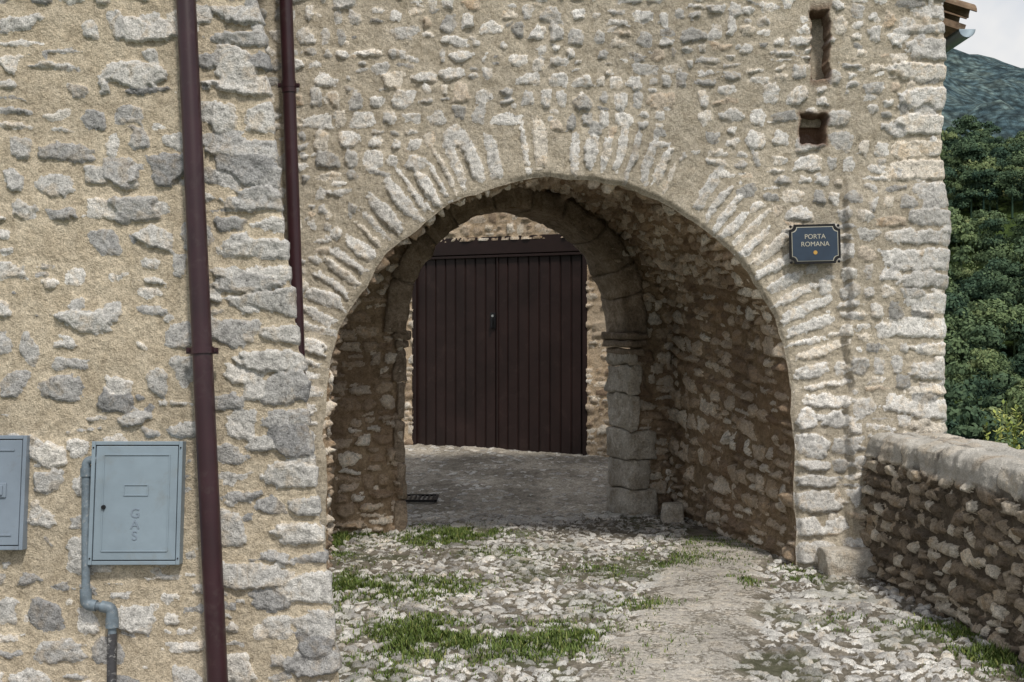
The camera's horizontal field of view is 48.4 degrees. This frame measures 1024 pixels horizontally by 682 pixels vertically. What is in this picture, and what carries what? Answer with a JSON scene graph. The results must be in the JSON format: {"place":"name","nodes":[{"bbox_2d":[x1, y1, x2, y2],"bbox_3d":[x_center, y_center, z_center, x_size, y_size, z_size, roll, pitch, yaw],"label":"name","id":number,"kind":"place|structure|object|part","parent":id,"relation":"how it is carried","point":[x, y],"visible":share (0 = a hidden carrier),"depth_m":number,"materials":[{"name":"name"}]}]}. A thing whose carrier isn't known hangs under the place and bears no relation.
{"place":"outdoors","nodes":[
{"label":"outdoors","id":0,"kind":"place"},
{"bbox_2d":[278,444,1023,681],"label":"cobbled pavement","id":1,"kind":"structure","parent":0,"point":[757,633],"depth_m":7.05,"materials":[{"name":"grey stone"}]},
{"bbox_2d":[402,494,438,501],"bbox_3d":[-0.920,1.559,11.300,0.370,0.021,0.430,0,0,0],"label":"drain grate","id":2,"kind":"object","parent":1,"relation":"on","point":[435,499],"visible":0.86,"depth_m":11.26,"materials":[{"name":"black metal"}]},
{"bbox_2d":[432,252,561,256],"bbox_3d":[-0.099,0.100,14.683,2.748,3.200,0.020,0,0,24],"label":"door backing","id":3,"kind":"object","parent":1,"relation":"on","point":[496,254],"depth_m":14.72,"materials":[{"name":"brown metal"}]},
{"bbox_2d":[661,502,683,522],"bbox_3d":[1.420,1.570,10.100,0.180,0.266,0.180,0,0,0],"label":"boulder","id":4,"kind":"object","parent":1,"relation":"on","point":[672,511],"visible":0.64,"depth_m":10.01,"materials":[{"name":"stone"}]},
{"bbox_2d":[817,546,875,576],"bbox_3d":[2.330,1.560,7.830,0.390,0.266,0.270,0,0,0],"label":"boulder","id":5,"kind":"object","parent":1,"relation":"on","point":[844,561],"visible":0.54,"depth_m":7.70,"materials":[{"name":"stone"}]},
{"bbox_2d":[330,520,1023,681],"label":"grass","id":6,"kind":"structure","parent":0,"point":[464,640],"depth_m":6.30,"materials":[{"name":"green plant"}]},
{"bbox_2d":[941,48,1023,404],"bbox_3d":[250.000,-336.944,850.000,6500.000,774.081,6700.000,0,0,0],"label":"terrain","id":7,"kind":"structure","parent":0,"point":[982,88],"depth_m":1374.01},
{"bbox_2d":[0,0,341,681],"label":"house walls","id":8,"kind":"structure","parent":7,"relation":"on","point":[95,332],"depth_m":5.49,"materials":[{"name":"beige stone"}]},
{"bbox_2d":[0,435,29,549],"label":"electric meter cabinet","id":9,"kind":"object","parent":8,"relation":"attached to","point":[14,472],"visible":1,"depth_m":5.36,"materials":[{"name":"grey metal"}]},
{"bbox_3d":[-2.480,0.714,5.367,0.327,0.492,0.068,0,0,-1],"label":"door panel","id":10,"kind":"part","parent":9,"relation":"part of","materials":[{"name":"grey metal"}]},
{"bbox_2d":[80,456,118,681],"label":"gas pipe","id":11,"kind":"object","parent":8,"relation":"attached to","point":[89,603],"visible":1,"depth_m":5.31,"materials":[{"name":"grey metal"}]},
{"bbox_2d":[88,441,185,564],"bbox_3d":[-1.771,0.764,5.382,0.428,0.581,0.129,0,0,-1],"label":"gas meter cabinet","id":12,"kind":"object","parent":8,"relation":"attached to","point":[137,502],"visible":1,"depth_m":5.35,"materials":[{"name":"grey metal"}]},
{"bbox_3d":[-1.770,0.762,5.362,0.384,0.532,0.072,0,0,-1],"label":"door panel","id":13,"kind":"part","parent":12,"relation":"part of","materials":[{"name":"grey metal"}]},
{"bbox_2d":[176,0,227,681],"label":"drainpipe","id":14,"kind":"object","parent":8,"relation":"attached to","point":[202,350],"visible":1,"depth_m":5.37,"materials":[{"name":"brown metal"}]},
{"bbox_2d":[402,213,616,456],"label":"yard wall","id":15,"kind":"structure","parent":7,"relation":"on","point":[514,226],"depth_m":13.96,"materials":[{"name":"beige stone"}]},
{"bbox_2d":[412,234,586,455],"bbox_3d":[-0.181,0.050,14.500,2.448,2.760,0.080,0,0,24],"label":"frame","id":16,"kind":"object","parent":15,"relation":"attached to","point":[545,244],"visible":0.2,"depth_m":14.48,"materials":[{"name":"brown wood"}]},
{"bbox_2d":[418,252,581,453],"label":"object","id":17,"kind":"object","parent":16,"relation":"attached to","point":[540,353],"visible":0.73,"depth_m":14.47,"materials":[{"name":"brown paint"}]},
{"bbox_2d":[490,313,495,327],"bbox_3d":[-0.248,-0.260,14.496,0.070,0.200,0.058,0,0,24],"label":"handle","id":18,"kind":"object","parent":17,"relation":"attached to","point":[492,322],"visible":1,"depth_m":14.50,"materials":[{"name":"black metal"}]},
{"bbox_2d":[257,0,951,568],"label":"stone gatehouse","id":19,"kind":"object","parent":7,"relation":"on","point":[671,170],"visible":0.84,"depth_m":8.01,"materials":[{"name":"stone"}]},
{"bbox_2d":[278,0,306,405],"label":"drainpipe","id":20,"kind":"object","parent":19,"relation":"attached to","point":[288,85],"visible":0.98,"depth_m":7.86,"materials":[{"name":"brown metal"}]},
{"bbox_2d":[789,224,840,263],"bbox_3d":[2.107,-0.675,7.919,0.362,0.282,0.022,0,0,0],"label":"street name sign","id":21,"kind":"object","parent":19,"relation":"attached to","point":[814,243],"visible":1,"depth_m":7.91,"materials":[{"name":"blue metal"}]},
{"bbox_2d":[943,0,976,52],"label":"tiled eave","id":22,"kind":"object","parent":19,"relation":"attached to","point":[956,33],"visible":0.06,"depth_m":8.59,"materials":[{"name":"tile"}]},
{"bbox_2d":[859,432,1023,662],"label":"parapet wall","id":23,"kind":"structure","parent":7,"relation":"on","point":[942,533],"depth_m":6.51,"materials":[{"name":"grey stone"}]},
{"bbox_2d":[940,114,1023,449],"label":"forest","id":24,"kind":"object","parent":7,"relation":"on","point":[1009,321],"visible":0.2,"depth_m":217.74,"materials":[{"name":"green plant"}]},
{"bbox_2d":[983,399,1023,448],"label":"wild plant","id":25,"kind":"object","parent":7,"relation":"on","point":[1015,441],"visible":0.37,"depth_m":7.48,"materials":[{"name":"green plant"}]},
{"bbox_2d":[954,0,1023,67],"label":"sky","id":26,"kind":"structure","parent":0,"point":[998,25],"materials":[{"name":"white"}]}
]}

